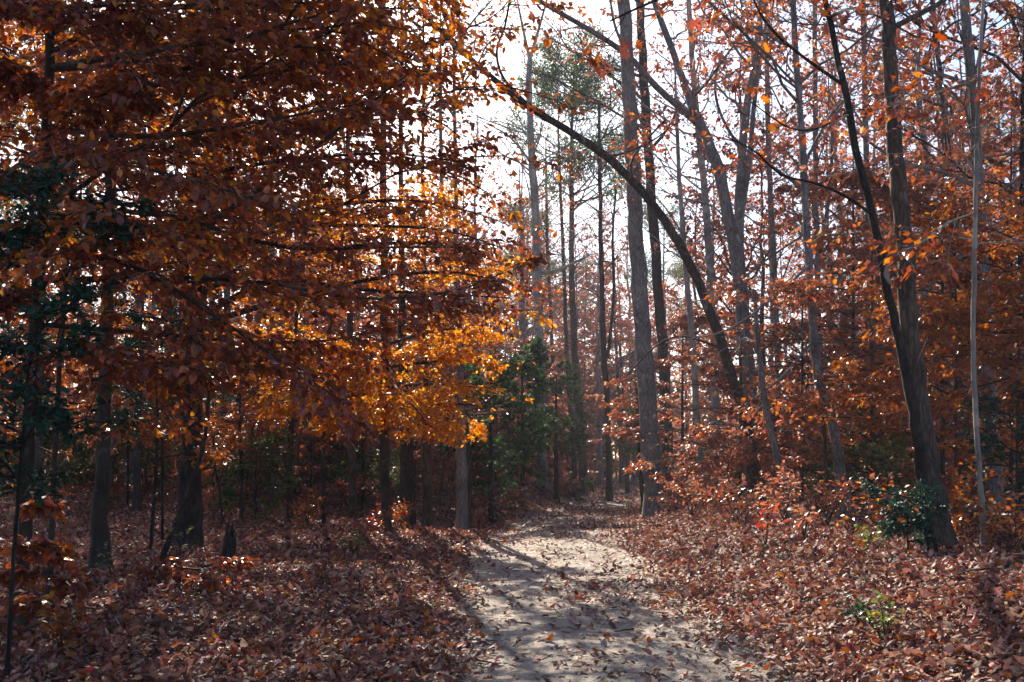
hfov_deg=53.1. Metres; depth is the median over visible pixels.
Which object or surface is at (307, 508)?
brown shrub
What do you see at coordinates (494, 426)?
beech tree
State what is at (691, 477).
red shrub
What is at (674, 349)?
oak tree
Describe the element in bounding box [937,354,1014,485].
beech tree
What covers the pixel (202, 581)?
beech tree
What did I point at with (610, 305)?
oak tree
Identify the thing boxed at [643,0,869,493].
oak tree
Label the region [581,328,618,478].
oak tree
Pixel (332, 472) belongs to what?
evergreen bush
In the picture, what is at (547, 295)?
pine tree
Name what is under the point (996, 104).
beech tree
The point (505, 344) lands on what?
beech tree
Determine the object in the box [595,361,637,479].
beech tree
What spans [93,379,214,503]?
beech tree
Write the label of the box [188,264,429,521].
beech tree
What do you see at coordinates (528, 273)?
oak tree
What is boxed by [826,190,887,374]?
oak tree
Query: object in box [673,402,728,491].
beech tree
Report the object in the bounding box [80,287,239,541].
holly tree
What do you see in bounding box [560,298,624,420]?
oak tree
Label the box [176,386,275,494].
beech tree
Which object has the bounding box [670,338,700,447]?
oak tree
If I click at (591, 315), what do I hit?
oak tree
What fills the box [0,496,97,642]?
beech tree
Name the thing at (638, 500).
brown shrub
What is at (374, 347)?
beech tree
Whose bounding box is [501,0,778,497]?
oak tree
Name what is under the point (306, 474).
evergreen bush
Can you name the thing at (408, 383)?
beech tree
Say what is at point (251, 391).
beech tree
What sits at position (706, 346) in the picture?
oak tree
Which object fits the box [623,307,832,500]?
beech tree
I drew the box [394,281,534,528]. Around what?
beech tree
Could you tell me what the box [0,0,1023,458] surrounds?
sky
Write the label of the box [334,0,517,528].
oak tree
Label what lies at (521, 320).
oak tree
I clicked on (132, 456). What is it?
oak tree
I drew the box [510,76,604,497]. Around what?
pine tree
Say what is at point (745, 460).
beech tree
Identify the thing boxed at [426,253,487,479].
oak tree
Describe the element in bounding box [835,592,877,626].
green seedling
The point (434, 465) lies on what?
beech tree
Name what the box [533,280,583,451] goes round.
oak tree
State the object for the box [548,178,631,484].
oak tree
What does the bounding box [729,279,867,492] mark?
beech tree
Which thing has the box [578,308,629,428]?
oak tree
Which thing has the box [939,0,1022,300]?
oak tree
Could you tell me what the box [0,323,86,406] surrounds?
beech tree
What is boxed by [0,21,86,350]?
oak tree
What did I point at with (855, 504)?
brown shrub
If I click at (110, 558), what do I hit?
seedling
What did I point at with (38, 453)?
beech tree
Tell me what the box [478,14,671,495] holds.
pine tree
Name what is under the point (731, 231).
oak tree
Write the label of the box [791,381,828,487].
beech tree
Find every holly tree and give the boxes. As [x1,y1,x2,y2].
[0,155,156,677]
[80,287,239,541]
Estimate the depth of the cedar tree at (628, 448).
57.15 m
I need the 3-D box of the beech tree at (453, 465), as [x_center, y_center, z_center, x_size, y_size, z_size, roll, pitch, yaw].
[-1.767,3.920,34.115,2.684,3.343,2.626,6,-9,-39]
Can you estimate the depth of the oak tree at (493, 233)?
81.84 m
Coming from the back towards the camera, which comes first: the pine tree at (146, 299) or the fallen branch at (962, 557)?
the pine tree at (146, 299)
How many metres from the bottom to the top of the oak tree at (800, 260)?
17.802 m
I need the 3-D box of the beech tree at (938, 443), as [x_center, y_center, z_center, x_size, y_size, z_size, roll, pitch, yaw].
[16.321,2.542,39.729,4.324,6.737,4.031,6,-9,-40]
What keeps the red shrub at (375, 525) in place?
on the ground
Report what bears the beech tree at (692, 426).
on the ground
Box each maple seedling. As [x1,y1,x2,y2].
[727,492,805,545]
[787,491,840,540]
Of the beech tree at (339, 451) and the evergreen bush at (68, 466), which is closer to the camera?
the evergreen bush at (68, 466)
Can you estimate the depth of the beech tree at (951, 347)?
15.04 m
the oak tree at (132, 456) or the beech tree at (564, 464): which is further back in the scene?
the beech tree at (564, 464)
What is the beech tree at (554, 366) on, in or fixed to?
on the ground
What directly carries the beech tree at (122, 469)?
on the ground
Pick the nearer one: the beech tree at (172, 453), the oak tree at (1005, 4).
the oak tree at (1005, 4)
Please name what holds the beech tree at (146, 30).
on the ground
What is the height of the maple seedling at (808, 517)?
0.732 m
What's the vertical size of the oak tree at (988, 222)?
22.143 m
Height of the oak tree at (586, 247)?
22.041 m
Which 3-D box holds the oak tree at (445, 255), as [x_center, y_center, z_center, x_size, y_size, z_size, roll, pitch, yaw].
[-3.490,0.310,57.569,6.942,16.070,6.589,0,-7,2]
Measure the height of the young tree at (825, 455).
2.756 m
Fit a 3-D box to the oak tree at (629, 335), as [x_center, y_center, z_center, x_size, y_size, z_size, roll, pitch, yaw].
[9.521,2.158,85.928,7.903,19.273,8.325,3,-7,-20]
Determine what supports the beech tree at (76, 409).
on the ground
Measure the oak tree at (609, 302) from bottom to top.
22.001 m
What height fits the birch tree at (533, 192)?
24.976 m
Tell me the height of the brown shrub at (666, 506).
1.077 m
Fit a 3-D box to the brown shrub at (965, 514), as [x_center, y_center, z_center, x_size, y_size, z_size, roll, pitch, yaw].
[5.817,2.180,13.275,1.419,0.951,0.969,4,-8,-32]
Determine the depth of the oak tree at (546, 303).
95.86 m
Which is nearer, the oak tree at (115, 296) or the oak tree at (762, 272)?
the oak tree at (762, 272)
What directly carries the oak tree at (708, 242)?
on the ground
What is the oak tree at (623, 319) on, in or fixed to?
on the ground
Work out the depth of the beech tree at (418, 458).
32.87 m
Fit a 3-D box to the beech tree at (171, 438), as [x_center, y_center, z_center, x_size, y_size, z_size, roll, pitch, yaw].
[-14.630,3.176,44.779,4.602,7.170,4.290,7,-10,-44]
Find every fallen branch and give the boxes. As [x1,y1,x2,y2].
[54,606,184,638]
[80,555,143,583]
[375,555,449,565]
[432,510,500,522]
[820,546,896,587]
[859,536,895,561]
[929,542,1023,566]
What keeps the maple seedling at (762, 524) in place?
on the ground
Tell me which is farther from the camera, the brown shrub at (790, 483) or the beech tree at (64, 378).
the beech tree at (64, 378)
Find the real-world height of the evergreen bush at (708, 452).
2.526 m
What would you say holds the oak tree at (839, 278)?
on the ground
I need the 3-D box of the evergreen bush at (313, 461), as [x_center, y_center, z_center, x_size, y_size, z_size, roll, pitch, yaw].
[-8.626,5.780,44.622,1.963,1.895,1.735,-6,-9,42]
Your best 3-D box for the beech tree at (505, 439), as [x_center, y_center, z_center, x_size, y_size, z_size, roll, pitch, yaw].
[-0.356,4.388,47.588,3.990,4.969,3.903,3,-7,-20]
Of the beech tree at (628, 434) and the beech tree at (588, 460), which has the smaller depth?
the beech tree at (628, 434)
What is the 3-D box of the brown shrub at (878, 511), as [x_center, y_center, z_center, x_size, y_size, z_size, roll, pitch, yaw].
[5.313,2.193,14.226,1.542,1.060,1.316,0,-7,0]
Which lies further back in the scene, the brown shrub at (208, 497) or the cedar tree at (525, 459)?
the cedar tree at (525, 459)
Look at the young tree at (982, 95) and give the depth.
12.46 m
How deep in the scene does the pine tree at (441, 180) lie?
47.17 m
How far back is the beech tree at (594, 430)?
77.97 m
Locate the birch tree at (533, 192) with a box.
[439,0,617,490]
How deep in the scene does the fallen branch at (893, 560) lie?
11.90 m
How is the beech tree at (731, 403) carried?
on the ground
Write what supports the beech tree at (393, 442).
on the ground
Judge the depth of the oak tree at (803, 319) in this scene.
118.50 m
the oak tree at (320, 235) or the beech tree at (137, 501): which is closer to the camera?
the beech tree at (137, 501)
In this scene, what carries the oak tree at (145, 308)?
on the ground
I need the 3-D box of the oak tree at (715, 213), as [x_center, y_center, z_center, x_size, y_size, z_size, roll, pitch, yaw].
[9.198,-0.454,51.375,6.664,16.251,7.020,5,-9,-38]
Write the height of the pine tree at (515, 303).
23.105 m
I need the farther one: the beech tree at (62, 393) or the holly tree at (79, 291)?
the beech tree at (62, 393)
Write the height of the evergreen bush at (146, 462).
3.348 m
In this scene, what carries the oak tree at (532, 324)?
on the ground
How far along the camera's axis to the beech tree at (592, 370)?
80.20 m
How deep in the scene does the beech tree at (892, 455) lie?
42.27 m
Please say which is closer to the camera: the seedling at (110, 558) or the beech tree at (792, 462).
the seedling at (110, 558)
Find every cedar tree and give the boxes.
[431,319,553,520]
[471,336,559,506]
[523,357,606,501]
[591,398,662,493]
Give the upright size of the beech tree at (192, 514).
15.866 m
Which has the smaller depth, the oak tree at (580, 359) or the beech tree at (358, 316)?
the beech tree at (358, 316)
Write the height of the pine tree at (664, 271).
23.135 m
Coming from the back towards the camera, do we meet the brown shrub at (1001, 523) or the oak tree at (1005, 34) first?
the oak tree at (1005, 34)
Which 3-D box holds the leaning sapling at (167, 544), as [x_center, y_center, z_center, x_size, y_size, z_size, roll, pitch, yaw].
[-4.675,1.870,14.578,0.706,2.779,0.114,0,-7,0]
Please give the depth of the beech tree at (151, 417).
52.67 m
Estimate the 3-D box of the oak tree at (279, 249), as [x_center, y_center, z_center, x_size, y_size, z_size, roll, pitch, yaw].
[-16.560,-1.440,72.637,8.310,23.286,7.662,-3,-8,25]
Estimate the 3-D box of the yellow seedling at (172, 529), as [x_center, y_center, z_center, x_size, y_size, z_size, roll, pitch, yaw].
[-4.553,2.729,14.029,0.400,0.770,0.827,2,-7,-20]
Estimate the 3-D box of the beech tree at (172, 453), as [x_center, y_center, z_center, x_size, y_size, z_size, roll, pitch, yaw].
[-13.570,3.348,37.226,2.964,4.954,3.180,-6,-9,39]
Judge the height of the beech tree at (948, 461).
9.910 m
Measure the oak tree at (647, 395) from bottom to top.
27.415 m
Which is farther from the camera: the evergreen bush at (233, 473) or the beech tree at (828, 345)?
the beech tree at (828, 345)
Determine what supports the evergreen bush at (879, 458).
on the ground
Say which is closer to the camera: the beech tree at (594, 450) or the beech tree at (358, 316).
the beech tree at (358, 316)
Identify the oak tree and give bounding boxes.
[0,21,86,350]
[0,204,52,380]
[1,114,26,229]
[2,201,50,486]
[21,188,145,345]
[64,0,252,501]
[88,266,136,341]
[117,253,163,352]
[125,123,178,482]
[126,118,221,470]
[127,113,264,473]
[137,107,276,483]
[157,3,379,501]
[241,183,325,343]
[261,146,345,454]
[308,4,357,517]
[308,174,397,329]
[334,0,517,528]
[335,0,490,526]
[370,0,546,529]
[372,213,456,452]
[389,214,503,455]
[419,90,532,485]
[425,154,511,373]
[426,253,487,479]
[432,224,515,472]
[460,149,585,480]
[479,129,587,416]
[481,262,531,475]
[482,193,569,479]
[487,298,530,422]
[498,300,532,354]
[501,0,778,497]
[506,266,569,405]
[523,0,863,500]
[525,156,626,487]
[528,280,562,472]
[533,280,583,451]
[541,91,657,500]
[543,219,620,475]
[544,273,601,480]
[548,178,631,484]
[548,319,590,477]
[554,291,599,377]
[556,257,632,460]
[556,293,611,428]
[557,298,613,472]
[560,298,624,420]
[568,210,672,483]
[574,264,655,477]
[577,261,633,390]
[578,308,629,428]
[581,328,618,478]
[584,258,688,462]
[586,0,768,494]
[591,205,671,479]
[599,176,768,490]
[608,293,672,461]
[611,316,656,458]
[613,291,650,389]
[617,0,665,516]
[626,253,706,453]
[642,0,838,493]
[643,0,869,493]
[648,112,855,424]
[649,0,965,516]
[650,151,770,434]
[651,25,851,362]
[654,285,685,426]
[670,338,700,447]
[673,278,750,419]
[693,102,828,397]
[701,0,966,486]
[704,0,1023,510]
[707,141,804,324]
[710,0,892,495]
[745,206,821,396]
[758,76,864,392]
[763,0,1023,495]
[767,34,933,489]
[768,243,838,394]
[772,0,1021,497]
[777,160,865,374]
[777,269,824,388]
[789,200,885,390]
[792,49,963,330]
[812,0,1019,387]
[820,141,887,476]
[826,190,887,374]
[856,75,1016,485]
[857,10,1020,484]
[861,63,1007,424]
[869,54,1018,485]
[878,0,959,550]
[909,93,1005,482]
[931,43,1019,264]
[936,116,1018,291]
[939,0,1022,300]
[951,97,1020,266]
[953,21,1021,264]
[987,117,1019,259]
[988,32,1021,262]
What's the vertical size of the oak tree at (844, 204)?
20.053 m
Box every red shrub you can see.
[367,501,399,530]
[658,459,757,505]
[663,447,717,499]
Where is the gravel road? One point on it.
(531, 633)
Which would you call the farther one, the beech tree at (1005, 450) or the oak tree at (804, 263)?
the oak tree at (804, 263)
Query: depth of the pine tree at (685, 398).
107.15 m
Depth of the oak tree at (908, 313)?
12.80 m
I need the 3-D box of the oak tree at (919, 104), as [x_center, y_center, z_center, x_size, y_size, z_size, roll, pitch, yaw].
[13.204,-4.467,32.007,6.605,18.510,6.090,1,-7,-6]
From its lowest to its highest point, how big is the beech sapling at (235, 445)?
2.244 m
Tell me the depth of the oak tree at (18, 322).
57.94 m
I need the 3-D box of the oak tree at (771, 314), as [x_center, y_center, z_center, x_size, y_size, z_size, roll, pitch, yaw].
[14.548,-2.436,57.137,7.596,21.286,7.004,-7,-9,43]
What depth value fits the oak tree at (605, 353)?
46.48 m
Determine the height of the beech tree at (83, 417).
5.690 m
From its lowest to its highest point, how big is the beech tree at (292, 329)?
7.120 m
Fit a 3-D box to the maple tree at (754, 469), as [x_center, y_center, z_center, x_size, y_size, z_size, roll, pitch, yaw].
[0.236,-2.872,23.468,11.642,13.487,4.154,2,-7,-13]
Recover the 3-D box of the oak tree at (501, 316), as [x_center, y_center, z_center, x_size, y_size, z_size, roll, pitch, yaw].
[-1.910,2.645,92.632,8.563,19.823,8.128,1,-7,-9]
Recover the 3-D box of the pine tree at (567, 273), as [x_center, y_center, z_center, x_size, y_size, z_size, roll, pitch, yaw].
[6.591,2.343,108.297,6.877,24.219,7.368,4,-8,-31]
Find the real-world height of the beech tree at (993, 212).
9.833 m
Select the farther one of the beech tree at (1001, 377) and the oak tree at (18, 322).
the oak tree at (18, 322)
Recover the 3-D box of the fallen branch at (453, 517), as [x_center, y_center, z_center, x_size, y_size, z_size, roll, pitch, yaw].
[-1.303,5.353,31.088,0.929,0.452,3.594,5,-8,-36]
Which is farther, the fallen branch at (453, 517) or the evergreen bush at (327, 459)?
the evergreen bush at (327, 459)
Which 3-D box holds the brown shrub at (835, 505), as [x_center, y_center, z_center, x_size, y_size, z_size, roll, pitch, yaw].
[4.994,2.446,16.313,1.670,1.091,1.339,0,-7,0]
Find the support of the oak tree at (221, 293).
on the ground
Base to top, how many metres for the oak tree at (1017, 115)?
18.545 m
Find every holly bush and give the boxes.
[857,472,950,549]
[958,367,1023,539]
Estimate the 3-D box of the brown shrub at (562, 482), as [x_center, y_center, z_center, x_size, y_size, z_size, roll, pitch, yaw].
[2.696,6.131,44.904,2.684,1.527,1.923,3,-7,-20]
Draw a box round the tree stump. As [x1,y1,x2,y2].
[219,521,236,558]
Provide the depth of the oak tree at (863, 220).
56.99 m
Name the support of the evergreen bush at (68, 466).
on the ground
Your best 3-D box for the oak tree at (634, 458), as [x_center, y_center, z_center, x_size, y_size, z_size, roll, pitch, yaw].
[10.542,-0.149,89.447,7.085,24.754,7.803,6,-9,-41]
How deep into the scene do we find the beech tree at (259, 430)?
26.62 m
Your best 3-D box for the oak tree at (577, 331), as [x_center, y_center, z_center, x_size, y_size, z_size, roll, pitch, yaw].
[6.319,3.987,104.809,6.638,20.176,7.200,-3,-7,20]
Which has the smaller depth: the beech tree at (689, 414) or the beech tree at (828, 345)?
the beech tree at (828, 345)
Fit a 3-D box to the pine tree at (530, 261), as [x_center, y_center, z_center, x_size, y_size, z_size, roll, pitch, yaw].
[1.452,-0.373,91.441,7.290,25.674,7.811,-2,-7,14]
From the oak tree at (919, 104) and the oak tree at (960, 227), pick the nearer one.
the oak tree at (919, 104)
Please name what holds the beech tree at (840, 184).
on the ground
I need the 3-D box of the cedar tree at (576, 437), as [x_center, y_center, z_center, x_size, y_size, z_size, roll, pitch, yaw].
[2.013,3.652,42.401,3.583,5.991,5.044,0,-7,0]
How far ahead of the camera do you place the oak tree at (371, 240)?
73.49 m
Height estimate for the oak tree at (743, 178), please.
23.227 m
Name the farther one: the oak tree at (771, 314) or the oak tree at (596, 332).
the oak tree at (596, 332)
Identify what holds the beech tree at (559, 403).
on the ground
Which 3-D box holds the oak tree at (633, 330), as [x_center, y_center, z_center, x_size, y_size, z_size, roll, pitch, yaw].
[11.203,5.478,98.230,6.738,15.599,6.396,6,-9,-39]
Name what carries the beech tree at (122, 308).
on the ground
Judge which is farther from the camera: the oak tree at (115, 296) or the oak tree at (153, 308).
the oak tree at (115, 296)
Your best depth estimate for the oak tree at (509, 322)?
88.35 m
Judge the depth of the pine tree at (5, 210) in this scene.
47.29 m
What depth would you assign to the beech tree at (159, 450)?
41.13 m
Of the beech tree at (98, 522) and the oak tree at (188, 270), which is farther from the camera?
the oak tree at (188, 270)
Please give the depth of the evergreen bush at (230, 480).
35.86 m
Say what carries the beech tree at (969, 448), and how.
on the ground
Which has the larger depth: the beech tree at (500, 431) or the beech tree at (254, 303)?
the beech tree at (254, 303)
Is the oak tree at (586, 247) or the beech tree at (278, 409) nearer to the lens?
the beech tree at (278, 409)
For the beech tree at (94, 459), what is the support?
on the ground
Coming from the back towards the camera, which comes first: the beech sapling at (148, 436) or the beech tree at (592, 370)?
the beech tree at (592, 370)
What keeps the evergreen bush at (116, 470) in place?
on the ground
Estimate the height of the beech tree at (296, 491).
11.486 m
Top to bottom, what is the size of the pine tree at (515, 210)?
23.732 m
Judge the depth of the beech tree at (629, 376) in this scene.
79.39 m
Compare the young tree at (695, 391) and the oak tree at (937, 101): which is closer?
the young tree at (695, 391)
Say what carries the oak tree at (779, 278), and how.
on the ground
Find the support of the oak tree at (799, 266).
on the ground
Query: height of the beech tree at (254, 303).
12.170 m
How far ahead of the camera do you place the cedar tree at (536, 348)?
36.03 m
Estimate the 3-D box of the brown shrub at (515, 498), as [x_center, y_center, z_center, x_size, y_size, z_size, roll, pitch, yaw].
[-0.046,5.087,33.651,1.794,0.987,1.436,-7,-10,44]
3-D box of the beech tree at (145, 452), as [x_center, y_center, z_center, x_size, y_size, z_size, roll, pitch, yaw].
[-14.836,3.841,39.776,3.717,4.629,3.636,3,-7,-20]
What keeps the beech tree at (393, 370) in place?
on the ground
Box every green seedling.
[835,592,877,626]
[838,590,905,637]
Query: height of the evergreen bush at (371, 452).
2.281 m
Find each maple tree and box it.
[276,0,768,503]
[578,0,946,550]
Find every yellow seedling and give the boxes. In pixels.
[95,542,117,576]
[165,511,194,562]
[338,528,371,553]
[854,523,888,548]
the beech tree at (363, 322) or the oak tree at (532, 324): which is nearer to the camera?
the beech tree at (363, 322)
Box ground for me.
[0,459,1023,681]
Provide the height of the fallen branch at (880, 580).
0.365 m
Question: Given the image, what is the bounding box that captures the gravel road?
[409,484,822,681]
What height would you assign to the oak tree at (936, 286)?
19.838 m
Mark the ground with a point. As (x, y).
(1019, 673)
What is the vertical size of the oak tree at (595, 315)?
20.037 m
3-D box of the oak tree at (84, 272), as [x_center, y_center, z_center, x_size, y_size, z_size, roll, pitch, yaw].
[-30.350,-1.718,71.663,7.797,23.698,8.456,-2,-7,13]
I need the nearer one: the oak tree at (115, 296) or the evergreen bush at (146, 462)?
the evergreen bush at (146, 462)
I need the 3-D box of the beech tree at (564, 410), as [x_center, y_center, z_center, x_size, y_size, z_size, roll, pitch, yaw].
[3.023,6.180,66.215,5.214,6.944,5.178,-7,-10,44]
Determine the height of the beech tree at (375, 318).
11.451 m
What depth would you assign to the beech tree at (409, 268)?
52.43 m
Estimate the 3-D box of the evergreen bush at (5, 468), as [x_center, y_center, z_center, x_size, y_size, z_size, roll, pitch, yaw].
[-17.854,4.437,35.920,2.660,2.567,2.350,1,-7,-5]
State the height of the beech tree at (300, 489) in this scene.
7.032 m
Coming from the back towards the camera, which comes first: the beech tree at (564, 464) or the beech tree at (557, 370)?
the beech tree at (557, 370)
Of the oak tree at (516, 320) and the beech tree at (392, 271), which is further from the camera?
the oak tree at (516, 320)
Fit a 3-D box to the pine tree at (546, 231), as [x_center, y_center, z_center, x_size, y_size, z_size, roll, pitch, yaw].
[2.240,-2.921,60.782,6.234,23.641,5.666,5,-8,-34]
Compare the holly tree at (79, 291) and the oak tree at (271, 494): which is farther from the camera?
the oak tree at (271, 494)
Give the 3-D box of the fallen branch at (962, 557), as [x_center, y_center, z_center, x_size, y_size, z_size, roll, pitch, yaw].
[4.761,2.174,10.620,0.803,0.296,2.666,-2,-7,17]
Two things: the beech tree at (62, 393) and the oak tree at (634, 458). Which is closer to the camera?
the beech tree at (62, 393)
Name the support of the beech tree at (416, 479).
on the ground
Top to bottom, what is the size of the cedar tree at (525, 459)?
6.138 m
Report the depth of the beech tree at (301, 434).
28.45 m
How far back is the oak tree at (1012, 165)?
59.77 m
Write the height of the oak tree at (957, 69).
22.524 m
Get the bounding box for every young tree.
[602,28,784,498]
[635,375,643,512]
[690,269,834,519]
[795,0,1023,544]
[819,397,832,512]
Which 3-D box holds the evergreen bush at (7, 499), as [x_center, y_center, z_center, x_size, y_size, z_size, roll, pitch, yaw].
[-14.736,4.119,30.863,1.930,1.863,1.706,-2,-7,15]
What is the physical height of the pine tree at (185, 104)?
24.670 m
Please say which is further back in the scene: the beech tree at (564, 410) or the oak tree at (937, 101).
the beech tree at (564, 410)
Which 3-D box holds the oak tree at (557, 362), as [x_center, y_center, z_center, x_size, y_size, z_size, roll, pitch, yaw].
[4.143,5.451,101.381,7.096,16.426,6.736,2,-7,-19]
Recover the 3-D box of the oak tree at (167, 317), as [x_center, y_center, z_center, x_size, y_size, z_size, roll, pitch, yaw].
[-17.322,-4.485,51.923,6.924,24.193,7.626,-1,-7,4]
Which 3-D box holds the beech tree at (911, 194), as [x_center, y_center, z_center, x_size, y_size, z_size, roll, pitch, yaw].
[10.516,-0.741,24.554,6.580,9.373,7.470,0,-7,0]
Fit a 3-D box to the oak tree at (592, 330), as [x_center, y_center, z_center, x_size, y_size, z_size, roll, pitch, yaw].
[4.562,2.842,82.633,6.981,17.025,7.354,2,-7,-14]
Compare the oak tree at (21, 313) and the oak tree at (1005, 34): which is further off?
the oak tree at (21, 313)
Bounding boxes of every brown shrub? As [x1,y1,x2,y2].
[39,588,103,651]
[202,480,245,517]
[284,489,330,522]
[392,496,417,526]
[451,500,491,527]
[485,481,537,509]
[549,463,604,496]
[624,485,671,508]
[648,479,690,514]
[666,470,730,518]
[694,473,780,520]
[749,460,821,522]
[771,464,875,525]
[819,466,891,534]
[835,460,917,530]
[880,447,1022,524]
[915,472,1000,540]
[969,482,1023,552]
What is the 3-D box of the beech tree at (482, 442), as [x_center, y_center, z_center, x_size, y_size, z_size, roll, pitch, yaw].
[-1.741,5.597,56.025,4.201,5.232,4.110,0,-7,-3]
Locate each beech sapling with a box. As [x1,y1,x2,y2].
[0,102,231,603]
[69,345,231,552]
[151,373,290,520]
[172,424,250,524]
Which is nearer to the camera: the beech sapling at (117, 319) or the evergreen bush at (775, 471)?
the beech sapling at (117, 319)
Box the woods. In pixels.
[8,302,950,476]
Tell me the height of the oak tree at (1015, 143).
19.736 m
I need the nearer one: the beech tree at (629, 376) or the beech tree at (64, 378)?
the beech tree at (64, 378)
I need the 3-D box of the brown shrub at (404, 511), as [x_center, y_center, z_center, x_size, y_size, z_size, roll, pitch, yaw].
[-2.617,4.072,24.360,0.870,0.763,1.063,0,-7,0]
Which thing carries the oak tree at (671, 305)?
on the ground
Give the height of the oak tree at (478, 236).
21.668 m
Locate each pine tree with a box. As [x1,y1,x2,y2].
[0,117,28,221]
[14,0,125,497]
[51,175,103,395]
[127,250,177,350]
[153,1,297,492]
[176,117,275,237]
[388,18,515,490]
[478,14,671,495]
[483,191,559,358]
[498,200,561,340]
[498,243,557,422]
[499,105,598,483]
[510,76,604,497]
[528,256,579,328]
[544,254,596,342]
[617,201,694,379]
[666,260,706,457]
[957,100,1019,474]
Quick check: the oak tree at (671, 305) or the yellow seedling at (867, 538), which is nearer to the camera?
the yellow seedling at (867, 538)
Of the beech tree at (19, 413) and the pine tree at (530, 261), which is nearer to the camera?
the beech tree at (19, 413)
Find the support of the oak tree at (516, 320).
on the ground
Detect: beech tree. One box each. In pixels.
[0,0,439,569]
[0,0,555,625]
[0,0,592,548]
[0,19,277,517]
[0,19,316,511]
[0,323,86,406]
[0,358,125,498]
[0,378,52,490]
[0,388,87,497]
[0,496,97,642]
[43,46,374,488]
[49,392,93,460]
[64,365,120,493]
[70,301,131,409]
[70,389,154,483]
[77,424,123,496]
[80,349,217,501]
[80,380,173,486]
[83,394,176,482]
[90,399,179,482]
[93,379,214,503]
[94,399,180,494]
[120,333,177,470]
[131,555,261,591]
[147,337,220,486]
[156,366,302,508]
[164,249,431,524]
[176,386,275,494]
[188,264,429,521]
[202,297,376,495]
[202,389,303,501]
[202,410,293,511]
[211,227,373,494]
[217,274,284,428]
[228,308,395,511]
[229,311,363,498]
[248,314,374,489]
[250,317,309,491]
[254,4,556,529]
[260,238,420,473]
[295,354,399,496]
[308,243,487,495]
[315,417,398,500]
[330,263,422,454]
[345,259,485,479]
[346,432,421,489]
[354,231,531,491]
[365,368,438,483]
[367,319,471,484]
[369,309,440,476]
[378,373,455,496]
[390,276,514,482]
[392,387,501,510]
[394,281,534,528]
[397,435,454,492]
[413,370,484,493]
[415,416,499,505]
[431,418,493,493]
[451,401,506,485]
[470,326,509,464]
[471,390,550,481]
[472,330,548,467]
[472,384,548,478]
[474,392,529,485]
[480,345,553,474]
[492,333,570,481]
[498,349,604,480]
[501,304,603,481]
[532,368,596,476]
[532,387,605,483]
[548,347,587,477]
[552,399,612,478]
[565,313,680,474]
[565,410,602,479]
[585,309,807,497]
[587,422,618,479]
[595,341,688,477]
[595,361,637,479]
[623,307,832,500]
[657,357,726,462]
[660,303,908,503]
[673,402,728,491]
[674,283,800,488]
[676,393,726,457]
[677,409,708,458]
[698,149,1000,502]
[719,396,738,439]
[724,385,811,489]
[728,235,1023,510]
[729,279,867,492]
[771,220,953,476]
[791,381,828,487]
[793,84,1023,500]
[795,170,1023,512]
[814,104,1017,488]
[828,239,986,478]
[830,316,945,477]
[857,391,913,482]
[859,203,1023,438]
[908,379,984,482]
[936,329,1015,467]
[936,344,1007,484]
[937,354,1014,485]
[959,204,1018,469]
[971,352,1016,470]
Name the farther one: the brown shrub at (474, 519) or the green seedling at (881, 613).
the brown shrub at (474, 519)
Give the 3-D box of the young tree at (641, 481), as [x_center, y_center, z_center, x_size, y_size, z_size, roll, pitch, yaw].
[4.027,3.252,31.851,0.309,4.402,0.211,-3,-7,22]
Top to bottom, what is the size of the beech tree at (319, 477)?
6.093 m
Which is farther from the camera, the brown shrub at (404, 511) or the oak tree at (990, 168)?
the oak tree at (990, 168)
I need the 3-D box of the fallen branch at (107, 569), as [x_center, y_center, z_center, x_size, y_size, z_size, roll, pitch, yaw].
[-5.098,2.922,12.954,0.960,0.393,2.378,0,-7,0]
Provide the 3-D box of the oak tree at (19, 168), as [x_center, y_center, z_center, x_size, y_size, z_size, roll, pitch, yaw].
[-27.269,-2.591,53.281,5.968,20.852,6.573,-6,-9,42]
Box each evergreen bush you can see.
[0,410,95,494]
[0,449,19,498]
[0,459,48,501]
[57,439,132,501]
[67,393,181,507]
[170,413,254,497]
[177,448,258,495]
[209,427,299,520]
[265,421,364,504]
[302,426,373,496]
[302,457,320,489]
[319,409,399,509]
[336,441,399,506]
[471,463,496,490]
[692,439,738,492]
[704,415,742,501]
[726,428,797,492]
[771,472,817,492]
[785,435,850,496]
[809,413,917,509]
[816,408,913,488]
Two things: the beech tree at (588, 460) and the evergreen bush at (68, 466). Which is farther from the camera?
the beech tree at (588, 460)
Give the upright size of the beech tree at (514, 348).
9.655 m
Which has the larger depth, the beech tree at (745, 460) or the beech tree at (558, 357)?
the beech tree at (558, 357)
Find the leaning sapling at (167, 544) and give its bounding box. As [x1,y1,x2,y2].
[158,375,211,560]
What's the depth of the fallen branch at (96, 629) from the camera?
9.36 m
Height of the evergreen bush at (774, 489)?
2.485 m
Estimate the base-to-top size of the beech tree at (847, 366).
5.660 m
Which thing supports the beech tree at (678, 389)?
on the ground

